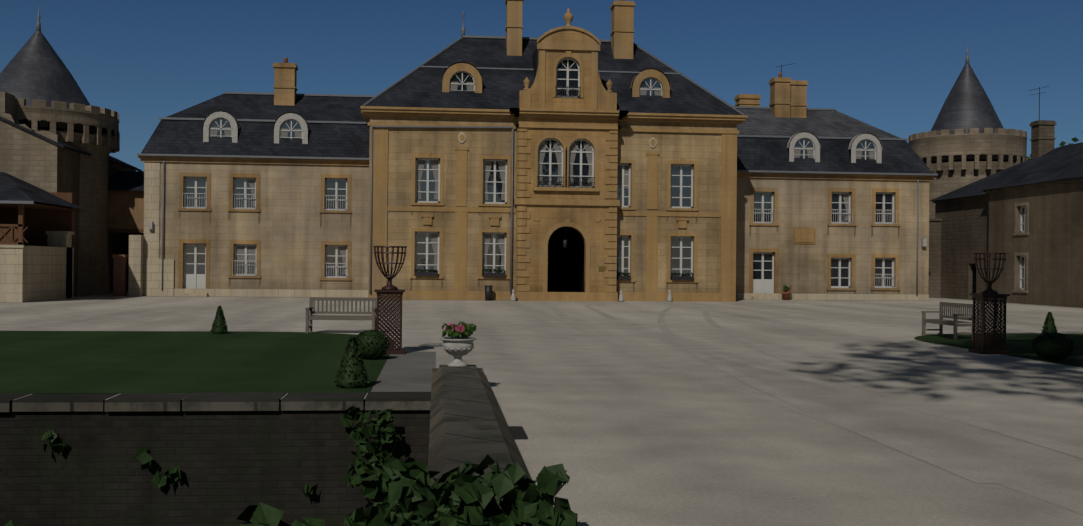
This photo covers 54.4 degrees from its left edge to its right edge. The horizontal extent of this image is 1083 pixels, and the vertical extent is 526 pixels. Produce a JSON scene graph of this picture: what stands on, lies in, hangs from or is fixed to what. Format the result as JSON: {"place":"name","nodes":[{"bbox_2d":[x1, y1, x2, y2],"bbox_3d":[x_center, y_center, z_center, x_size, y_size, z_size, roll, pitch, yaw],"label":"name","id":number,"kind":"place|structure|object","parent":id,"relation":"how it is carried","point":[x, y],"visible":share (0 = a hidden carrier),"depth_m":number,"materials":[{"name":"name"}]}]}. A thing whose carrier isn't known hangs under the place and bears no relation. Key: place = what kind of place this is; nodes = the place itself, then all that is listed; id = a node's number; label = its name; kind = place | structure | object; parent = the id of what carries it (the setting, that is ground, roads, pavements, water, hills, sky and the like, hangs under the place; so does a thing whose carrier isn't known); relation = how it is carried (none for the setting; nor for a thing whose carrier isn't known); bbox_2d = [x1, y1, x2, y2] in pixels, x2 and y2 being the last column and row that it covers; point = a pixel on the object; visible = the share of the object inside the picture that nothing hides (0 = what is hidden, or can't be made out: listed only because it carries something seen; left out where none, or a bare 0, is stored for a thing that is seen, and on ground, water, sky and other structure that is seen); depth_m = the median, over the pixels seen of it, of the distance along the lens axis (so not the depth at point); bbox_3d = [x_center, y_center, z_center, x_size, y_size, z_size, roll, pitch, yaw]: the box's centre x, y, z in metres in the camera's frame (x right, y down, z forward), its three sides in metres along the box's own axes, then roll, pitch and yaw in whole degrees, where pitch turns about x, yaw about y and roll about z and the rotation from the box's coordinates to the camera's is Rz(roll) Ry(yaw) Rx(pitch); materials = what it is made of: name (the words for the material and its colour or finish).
{"place":"outdoors","nodes":[
{"label":"outdoors","id":0,"kind":"place"},
{"bbox_2d":[45,171,143,297],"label":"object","id":1,"kind":"structure","parent":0,"point":[125,201],"depth_m":56.34,"materials":[{"name":"stone"}]},
{"bbox_2d":[0,331,394,393],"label":"lawn","id":2,"kind":"structure","parent":0,"point":[138,361],"depth_m":18.70,"materials":[{"name":"green plant"}]},
{"bbox_2d":[210,306,227,333],"bbox_3d":[-8.032,1.410,26.244,0.445,0.718,0.461,1,0,-6],"label":"topiary cone","id":3,"kind":"object","parent":2,"relation":"on","point":[219,325],"visible":1,"depth_m":26.15,"materials":[{"name":"green plant"}]},
{"bbox_2d":[333,336,369,388],"bbox_3d":[-2.732,1.424,15.225,0.505,0.759,0.521,1,0,18],"label":"topiary cone","id":4,"kind":"object","parent":2,"relation":"on","point":[352,373],"visible":1,"depth_m":15.10,"materials":[{"name":"green plant"}]},
{"bbox_2d":[356,329,389,358],"bbox_3d":[-3.174,1.521,19.643,0.708,0.568,0.707,1,0,-6],"label":"topiary ball","id":5,"kind":"object","parent":2,"relation":"on","point":[374,344],"visible":0.85,"depth_m":19.43,"materials":[{"name":"green plant"}]},
{"bbox_2d":[373,246,406,353],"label":"lattice column","id":6,"kind":"structure","parent":2,"relation":"on","point":[389,290],"depth_m":20.85,"materials":[{"name":"brown metal"}]},
{"bbox_2d":[371,352,435,391],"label":"cobble path","id":7,"kind":"structure","parent":0,"point":[409,372],"depth_m":17.18,"materials":[{"name":"grey stone"}]},
{"bbox_2d":[0,291,1082,525],"bbox_3d":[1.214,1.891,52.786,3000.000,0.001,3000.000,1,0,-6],"label":"ground","id":8,"kind":"structure","parent":0,"point":[626,439],"depth_m":14.30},
{"bbox_2d":[0,172,86,302],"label":"outbuilding","id":9,"kind":"structure","parent":8,"relation":"on","point":[33,268],"depth_m":46.63,"materials":[{"name":"stone"}]},
{"bbox_2d":[0,6,119,295],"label":"tower","id":10,"kind":"structure","parent":8,"relation":"on","point":[38,82],"depth_m":53.75,"materials":[{"name":"beige stone"}]},
{"bbox_2d":[0,92,141,295],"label":"old building","id":11,"kind":"structure","parent":8,"relation":"on","point":[47,161],"depth_m":50.14,"materials":[{"name":"beige stone"}]},
{"bbox_2d":[0,392,430,525],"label":"moat walls","id":12,"kind":"structure","parent":8,"relation":"on","point":[233,456],"depth_m":13.72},
{"bbox_2d":[5,405,579,525],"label":"ivy","id":13,"kind":"object","parent":12,"relation":"attached to","point":[463,496],"visible":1,"depth_m":6.67,"materials":[{"name":"green plant"}]},
{"bbox_2d":[137,58,375,297],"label":"left wing building","id":14,"kind":"structure","parent":8,"relation":"on","point":[251,194],"depth_m":54.35,"materials":[{"name":"beige stone"}]},
{"bbox_2d":[305,297,376,332],"bbox_3d":[-5.105,1.344,26.934,1.760,0.900,0.600,1,0,-2],"label":"bench","id":15,"kind":"object","parent":8,"relation":"on","point":[310,312],"visible":0.92,"depth_m":27.15,"materials":[{"name":"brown wood"}]},
{"bbox_2d":[428,365,538,521],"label":"bridge parapet","id":16,"kind":"structure","parent":8,"relation":"on","point":[467,420],"depth_m":9.33,"materials":[{"name":"stone"}]},
{"bbox_2d":[440,322,476,365],"bbox_3d":[-1.171,1.132,14.794,0.518,0.644,0.516,1,0,-6],"label":"urn on parapet","id":17,"kind":"object","parent":16,"relation":"on","point":[456,346],"visible":1,"depth_m":14.68,"materials":[{"name":"stone"}]},
{"bbox_2d":[361,0,747,301],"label":"main mansion building","id":18,"kind":"structure","parent":8,"relation":"on","point":[568,162],"depth_m":52.44,"materials":[{"name":"beige stone"}]},
{"bbox_2d":[510,290,671,301],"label":"stone bollard","id":19,"kind":"object","parent":8,"relation":"on","point":[621,298],"visible":1,"depth_m":51.82,"materials":[{"name":"beige stone"}]},
{"bbox_2d":[548,302,1082,514],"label":"tire tracks","id":20,"kind":"object","parent":8,"relation":"on","point":[969,471],"visible":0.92,"depth_m":13.79},
{"bbox_2d":[733,63,937,300],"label":"right wing building","id":21,"kind":"structure","parent":8,"relation":"on","point":[832,204],"depth_m":57.94,"materials":[{"name":"beige stone"}]},
{"bbox_2d":[928,218,941,297],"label":"link wall","id":22,"kind":"structure","parent":8,"relation":"on","point":[934,289],"depth_m":64.30,"materials":[{"name":"stone"}]},
{"bbox_2d":[968,253,1009,353],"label":"lattice column","id":23,"kind":"structure","parent":8,"relation":"on","point":[997,342],"depth_m":22.31,"materials":[{"name":"brown metal"}]},
{"bbox_2d":[930,86,1082,307],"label":"outbuilding","id":24,"kind":"structure","parent":8,"relation":"on","point":[1026,216],"depth_m":55.92,"materials":[{"name":"stone"}]},
{"bbox_2d":[1027,131,1082,158],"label":"tree","id":25,"kind":"object","parent":8,"relation":"on","point":[1074,139],"depth_m":97.62,"materials":[{"name":"green plant"}]},
{"bbox_2d":[0,295,1082,308],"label":"ground","id":26,"kind":"structure","parent":0,"point":[510,300],"depth_m":53.73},
{"bbox_2d":[485,285,492,300],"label":"trash bin","id":27,"kind":"object","parent":26,"relation":"on","point":[488,292],"visible":0.94,"depth_m":51.75,"materials":[{"name":"black metal"}]},
{"bbox_2d":[781,285,791,299],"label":"flower pot","id":28,"kind":"object","parent":26,"relation":"on","point":[785,294],"depth_m":56.95,"materials":[{"name":"ceramic"}]},
{"bbox_2d":[0,0,1082,170],"label":"sky","id":29,"kind":"structure","parent":0,"point":[890,66],"materials":[{"name":"blue"}]},
{"bbox_2d":[908,44,1027,217],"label":"tower","id":30,"kind":"structure","parent":0,"point":[968,138],"depth_m":67.83,"materials":[{"name":"beige stone"}]},
{"bbox_2d":[914,333,1082,367],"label":"lawn","id":31,"kind":"structure","parent":0,"point":[1019,345],"depth_m":25.32,"materials":[{"name":"green plant"}]},
{"bbox_2d":[921,302,975,339],"bbox_3d":[10.617,1.494,27.492,0.600,0.900,1.710,1,0,-8],"label":"bench","id":32,"kind":"object","parent":31,"relation":"on","point":[954,310],"visible":0.85,"depth_m":27.50,"materials":[{"name":"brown wood"}]},
{"bbox_2d":[1041,312,1057,333],"bbox_3d":[13.855,1.653,28.717,0.426,0.660,0.428,1,0,26],"label":"topiary cone","id":33,"kind":"object","parent":31,"relation":"on","point":[1049,326],"visible":0.92,"depth_m":28.64,"materials":[{"name":"green plant"}]},
{"bbox_2d":[1031,332,1074,359],"bbox_3d":[10.164,1.653,20.914,0.795,0.555,0.807,1,0,-6],"label":"topiary ball","id":34,"kind":"object","parent":31,"relation":"on","point":[1053,346],"visible":0.98,"depth_m":20.69,"materials":[{"name":"green plant"}]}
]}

